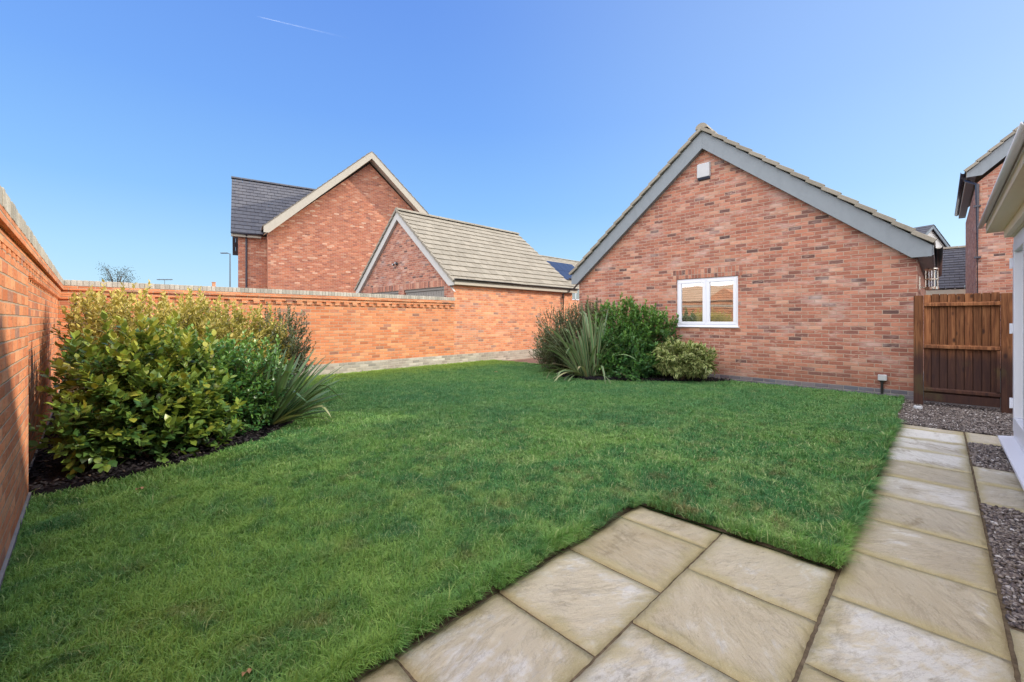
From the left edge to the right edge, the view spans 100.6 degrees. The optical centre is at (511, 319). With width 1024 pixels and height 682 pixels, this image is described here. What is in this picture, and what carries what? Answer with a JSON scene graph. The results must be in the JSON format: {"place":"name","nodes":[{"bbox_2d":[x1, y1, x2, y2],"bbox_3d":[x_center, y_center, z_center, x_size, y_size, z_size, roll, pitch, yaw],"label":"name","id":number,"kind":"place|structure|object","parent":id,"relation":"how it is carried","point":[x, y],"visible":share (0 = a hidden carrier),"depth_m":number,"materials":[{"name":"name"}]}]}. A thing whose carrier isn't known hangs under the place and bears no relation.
{"place":"outdoors","nodes":[
{"label":"outdoors","id":0,"kind":"place"},
{"bbox_2d":[221,252,230,286],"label":"street lamp","id":1,"kind":"object","parent":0,"point":[229,267],"visible":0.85,"depth_m":45.95,"materials":[{"name":"metal"}]},
{"bbox_2d":[0,359,905,681],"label":"lawn turf","id":2,"kind":"structure","parent":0,"point":[384,533],"depth_m":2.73,"materials":[{"name":"green plant"}]},
{"bbox_2d":[242,668,251,676],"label":"fallen leaf","id":3,"kind":"object","parent":2,"relation":"on","point":[248,670],"visible":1,"depth_m":1.62,"materials":[{"name":"brown plant"}]},
{"bbox_2d":[557,370,728,381],"bbox_3d":[2.559,1.337,10.298,2.250,0.078,4.500,0,0,-45],"label":"planting bed","id":4,"kind":"object","parent":2,"relation":"on","point":[667,377],"visible":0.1,"depth_m":9.58,"materials":[{"name":"soil"}]},
{"bbox_2d":[28,368,731,495],"bbox_3d":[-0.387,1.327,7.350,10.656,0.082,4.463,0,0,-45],"label":"mulch","id":5,"kind":"object","parent":4,"relation":"on","point":[35,473],"visible":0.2,"depth_m":3.94,"materials":[{"name":"brown soil"}]},
{"bbox_2d":[28,310,247,478],"bbox_3d":[-3.686,0.655,4.253,1.692,1.502,1.516,0,0,-45],"label":"laurel shrub","id":6,"kind":"object","parent":5,"relation":"on","point":[131,419],"visible":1,"depth_m":4.01,"materials":[{"name":"green plant"}]},
{"bbox_2d":[48,279,296,411],"bbox_3d":[-4.418,0.456,5.935,2.874,1.972,2.404,0,0,-45],"label":"golden shrub","id":7,"kind":"object","parent":5,"relation":"on","point":[188,313],"visible":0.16,"depth_m":5.43,"materials":[{"name":"yellow plant"}]},
{"bbox_2d":[164,320,294,437],"bbox_3d":[-3.307,0.710,5.038,1.506,1.410,1.184,0,0,-45],"label":"green shrub","id":8,"kind":"object","parent":5,"relation":"on","point":[253,411],"visible":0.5,"depth_m":5.01,"materials":[{"name":"green plant"}]},
{"bbox_2d":[246,301,316,380],"bbox_3d":[-3.913,0.514,7.125,1.194,1.669,1.644,0,0,-18],"label":"dusky shrub","id":9,"kind":"object","parent":5,"relation":"on","point":[291,338],"visible":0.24,"depth_m":7.15,"materials":[{"name":"green plant"}]},
{"bbox_2d":[232,345,348,424],"bbox_3d":[-2.957,0.792,5.547,1.620,1.104,1.516,0,0,-45],"label":"flax plant","id":10,"kind":"object","parent":5,"relation":"on","point":[293,406],"visible":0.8,"depth_m":5.44,"materials":[{"name":"green plant"}]},
{"bbox_2d":[529,295,614,370],"bbox_3d":[1.547,0.410,11.316,2.192,2.122,2.131,0,0,-45],"label":"dusky shrub","id":11,"kind":"object","parent":4,"relation":"on","point":[554,359],"visible":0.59,"depth_m":11.12,"materials":[{"name":"green plant"}]},
{"bbox_2d":[526,301,645,383],"bbox_3d":[1.801,0.694,10.203,2.818,2.341,2.810,0,0,-45],"label":"flax plant","id":12,"kind":"object","parent":4,"relation":"on","point":[577,364],"visible":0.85,"depth_m":9.87,"materials":[{"name":"green plant"}]},
{"bbox_2d":[583,292,683,381],"bbox_3d":[2.778,0.371,10.152,2.050,2.148,2.250,0,0,-45],"label":"green shrub","id":13,"kind":"object","parent":4,"relation":"on","point":[636,327],"visible":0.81,"depth_m":9.89,"materials":[{"name":"green plant"}]},
{"bbox_2d":[646,335,719,379],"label":"variegated shrub","id":14,"kind":"object","parent":4,"relation":"on","point":[679,360],"visible":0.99,"depth_m":9.14,"materials":[{"name":"green plant"}]},
{"bbox_2d":[878,374,886,393],"bbox_3d":[6.694,1.167,7.680,0.074,0.345,0.125,0,0,-45],"label":"bollard light","id":15,"kind":"object","parent":2,"relation":"on","point":[882,378],"visible":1,"depth_m":7.67,"materials":[{"name":"white plastic"}]},
{"bbox_2d":[0,0,1023,287],"label":"sky","id":16,"kind":"structure","parent":0,"point":[126,126],"materials":[{"name":"blue"}]},
{"bbox_2d":[507,332,576,363],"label":"driveway","id":17,"kind":"structure","parent":0,"point":[530,360],"depth_m":14.88,"materials":[{"name":"beige concrete"}]},
{"bbox_2d":[231,151,428,292],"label":"brick house","id":18,"kind":"structure","parent":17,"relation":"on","point":[325,236],"depth_m":21.61,"materials":[{"name":"red brick"},{"name":"dark slate tile"},{"name":"cream paint"}]},
{"bbox_2d":[355,506,835,681],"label":"patio","id":19,"kind":"structure","parent":0,"point":[584,600],"depth_m":2.00,"materials":[{"name":"stone"}]},
{"bbox_2d":[349,369,1000,680],"bbox_3d":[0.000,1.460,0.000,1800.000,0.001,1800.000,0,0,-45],"label":"ground","id":20,"kind":"structure","parent":0,"point":[831,569],"depth_m":7.23,"materials":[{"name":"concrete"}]},
{"bbox_2d":[0,186,63,587],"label":"garden wall","id":21,"kind":"structure","parent":20,"relation":"on","point":[31,284],"depth_m":2.89,"materials":[{"name":"brick"}]},
{"bbox_2d":[95,263,139,282],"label":"bare tree","id":22,"kind":"object","parent":20,"relation":"on","point":[119,276],"visible":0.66,"depth_m":69.57,"materials":[{"name":"brown plant"}]},
{"bbox_2d":[58,279,454,398],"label":"garden wall","id":23,"kind":"structure","parent":20,"relation":"on","point":[356,332],"depth_m":10.93,"materials":[{"name":"orange brick"}]},
{"bbox_2d":[354,207,578,362],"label":"garage","id":24,"kind":"structure","parent":20,"relation":"on","point":[504,288],"depth_m":15.40,"materials":[{"name":"orange brick"}]},
{"bbox_2d":[371,291,398,294],"bbox_3d":[-5.009,0.166,16.664,0.110,2.468,2.500,0,0,-45],"label":"garage door","id":25,"kind":"structure","parent":24,"relation":"in","point":[393,292],"depth_m":16.21,"materials":[{"name":"white metal"}]},
{"bbox_2d":[405,287,443,296],"bbox_3d":[-2.990,0.166,14.632,0.110,2.468,2.470,0,0,-45],"label":"garage door","id":26,"kind":"structure","parent":24,"relation":"in","point":[437,291],"depth_m":14.45,"materials":[{"name":"white metal"}]},
{"bbox_2d":[541,255,578,331],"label":"brick house","id":27,"kind":"structure","parent":20,"relation":"on","point":[563,267],"depth_m":48.12,"materials":[{"name":"brick"}]},
{"bbox_2d":[572,290,578,299],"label":"window","id":28,"kind":"structure","parent":27,"relation":"in","point":[574,295],"depth_m":46.33,"materials":[{"name":"white plastic"}]},
{"bbox_2d":[915,224,950,247],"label":"rendered house","id":29,"kind":"structure","parent":20,"relation":"on","point":[933,231],"depth_m":31.76,"materials":[{"name":"paint"}]},
{"bbox_2d":[926,245,965,294],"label":"garage","id":30,"kind":"structure","parent":20,"relation":"on","point":[952,279],"depth_m":18.73,"materials":[{"name":"tile"}]},
{"bbox_2d":[899,407,1001,435],"bbox_3d":[6.580,1.440,6.132,2.420,0.030,1.420,0,0,-45],"label":"gravel bed","id":31,"kind":"object","parent":20,"relation":"on","point":[956,424],"depth_m":5.75,"materials":[{"name":"grey gravel"}]},
{"bbox_2d":[898,399,1023,630],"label":"gravel","id":32,"kind":"structure","parent":31,"relation":"on","point":[1011,528],"depth_m":4.08,"materials":[{"name":"grey gravel"}]},
{"bbox_2d":[913,405,922,408],"bbox_3d":[6.427,1.382,6.726,0.110,0.056,0.110,0,0,-45],"label":"deck light","id":33,"kind":"object","parent":32,"relation":"on","point":[918,406],"visible":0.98,"depth_m":6.70,"materials":[{"name":"white plastic"}]},
{"bbox_2d":[978,122,1023,489],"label":"house","id":34,"kind":"structure","parent":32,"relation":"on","point":[1004,210],"depth_m":4.15,"materials":[{"name":"paint"}]},
{"bbox_2d":[1009,227,1023,451],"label":"door","id":35,"kind":"structure","parent":34,"relation":"in","point":[1016,328],"depth_m":4.41,"materials":[{"name":"white plastic"}]},
{"bbox_2d":[914,292,1012,413],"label":"garden gate","id":36,"kind":"structure","parent":31,"relation":"on","point":[963,348],"depth_m":6.69,"materials":[{"name":"brown wood"}]},
{"bbox_2d":[955,126,1018,368],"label":"brick house","id":37,"kind":"structure","parent":20,"relation":"on","point":[988,256],"depth_m":12.39,"materials":[{"name":"brick"}]},
{"bbox_2d":[348,429,1023,681],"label":"path bedding","id":38,"kind":"object","parent":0,"point":[1014,661],"visible":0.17,"depth_m":2.01,"materials":[{"name":"concrete"}]},
{"bbox_2d":[568,123,942,399],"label":"garage","id":39,"kind":"structure","parent":0,"point":[748,264],"depth_m":9.02,"materials":[{"name":"brick"}]},
{"bbox_2d":[697,162,710,180],"bbox_3d":[4.474,-3.461,9.914,0.074,0.398,0.291,0,0,-45],"label":"alarm box","id":40,"kind":"object","parent":39,"relation":"attached to","point":[703,171],"visible":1,"depth_m":9.88,"materials":[{"name":"white plastic"}]},
{"bbox_2d":[676,276,739,327],"bbox_3d":[4.551,-0.399,9.945,0.147,1.154,1.450,0,0,-45],"label":"window","id":41,"kind":"structure","parent":39,"relation":"in","point":[706,322],"depth_m":9.91,"materials":[{"name":"white plastic"}]},
{"bbox_2d":[919,268,938,290],"bbox_3d":[7.670,-0.740,7.816,0.196,0.400,0.267,0,0,-45],"label":"wall lantern","id":42,"kind":"object","parent":39,"relation":"attached to","point":[935,279],"depth_m":7.78,"materials":[{"name":"metal"}]},
{"bbox_2d":[798,424,1015,681],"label":"path","id":43,"kind":"structure","parent":0,"point":[918,601],"depth_m":2.21,"materials":[{"name":"stone"}]},
{"bbox_2d":[965,432,1023,681],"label":"path","id":44,"kind":"structure","parent":0,"point":[999,488],"depth_m":3.50,"materials":[{"name":"stone"}]}
]}

